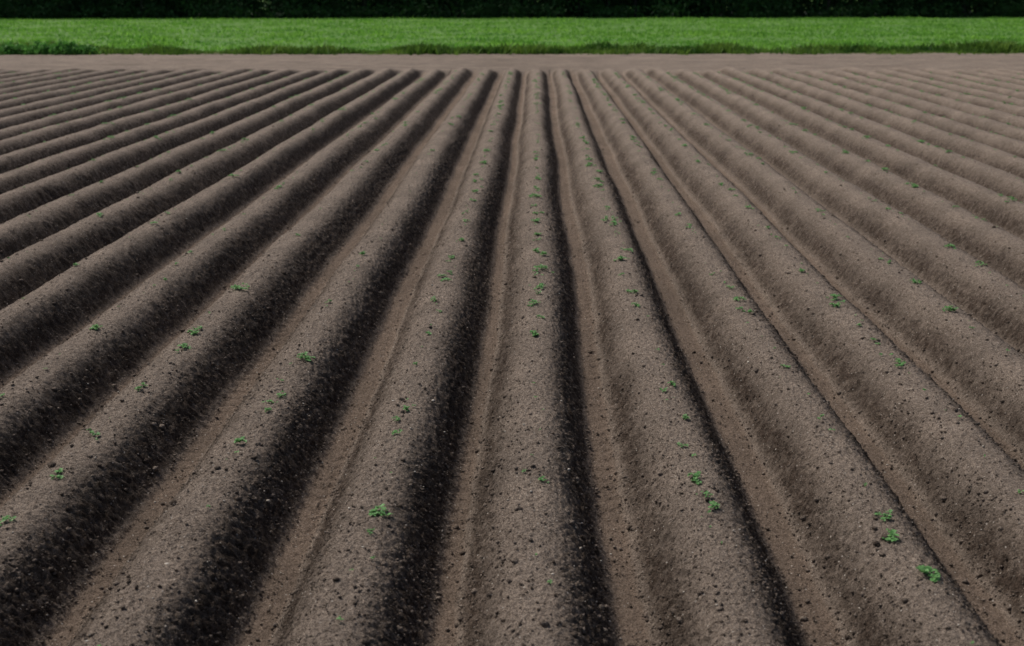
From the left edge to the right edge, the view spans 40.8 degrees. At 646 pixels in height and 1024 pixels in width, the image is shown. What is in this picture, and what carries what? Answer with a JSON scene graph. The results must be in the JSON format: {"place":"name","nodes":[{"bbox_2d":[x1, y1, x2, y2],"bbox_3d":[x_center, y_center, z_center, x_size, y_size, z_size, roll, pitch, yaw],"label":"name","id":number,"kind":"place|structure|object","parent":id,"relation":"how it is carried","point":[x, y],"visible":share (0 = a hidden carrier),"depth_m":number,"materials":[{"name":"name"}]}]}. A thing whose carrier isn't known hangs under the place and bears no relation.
{"place":"outdoors","nodes":[
{"label":"outdoors","id":0,"kind":"place"},
{"bbox_2d":[0,52,1023,645],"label":"ploughed field","id":1,"kind":"structure","parent":0,"point":[240,108],"depth_m":9.59,"materials":[{"name":"soil"}]},
{"bbox_2d":[1,155,1019,645],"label":"stones","id":2,"kind":"object","parent":1,"relation":"on","point":[477,455],"visible":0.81,"depth_m":7.00,"materials":[{"name":"grey stone"}]},
{"bbox_2d":[0,115,1023,645],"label":"soil clods","id":3,"kind":"object","parent":1,"relation":"on","point":[514,561],"visible":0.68,"depth_m":6.89,"materials":[{"name":"brown soil"}]},
{"bbox_2d":[0,39,1023,54],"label":"grass verge","id":4,"kind":"object","parent":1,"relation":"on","point":[974,47],"depth_m":54.75,"materials":[{"name":"green plant"}]},
{"bbox_2d":[0,70,1023,645],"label":"potato seedlings","id":5,"kind":"object","parent":1,"relation":"on","point":[936,576],"visible":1,"depth_m":12.79,"materials":[{"name":"green plant"}]},
{"bbox_2d":[0,0,1023,51],"bbox_3d":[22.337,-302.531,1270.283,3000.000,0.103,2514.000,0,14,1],"label":"green field","id":6,"kind":"structure","parent":0,"point":[497,26],"depth_m":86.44,"materials":[{"name":"green plant"}]},
{"bbox_2d":[0,38,100,54],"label":"bush","id":7,"kind":"object","parent":6,"relation":"on","point":[61,47],"visible":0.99,"depth_m":53.74,"materials":[{"name":"green plant"}]},
{"bbox_2d":[49,12,1017,17],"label":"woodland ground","id":8,"kind":"structure","parent":0,"point":[581,16],"depth_m":133.42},
{"bbox_2d":[0,0,1023,18],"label":"tree line","id":9,"kind":"object","parent":8,"relation":"on","point":[122,9],"visible":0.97,"depth_m":128.93,"materials":[{"name":"green plant"}]}
]}

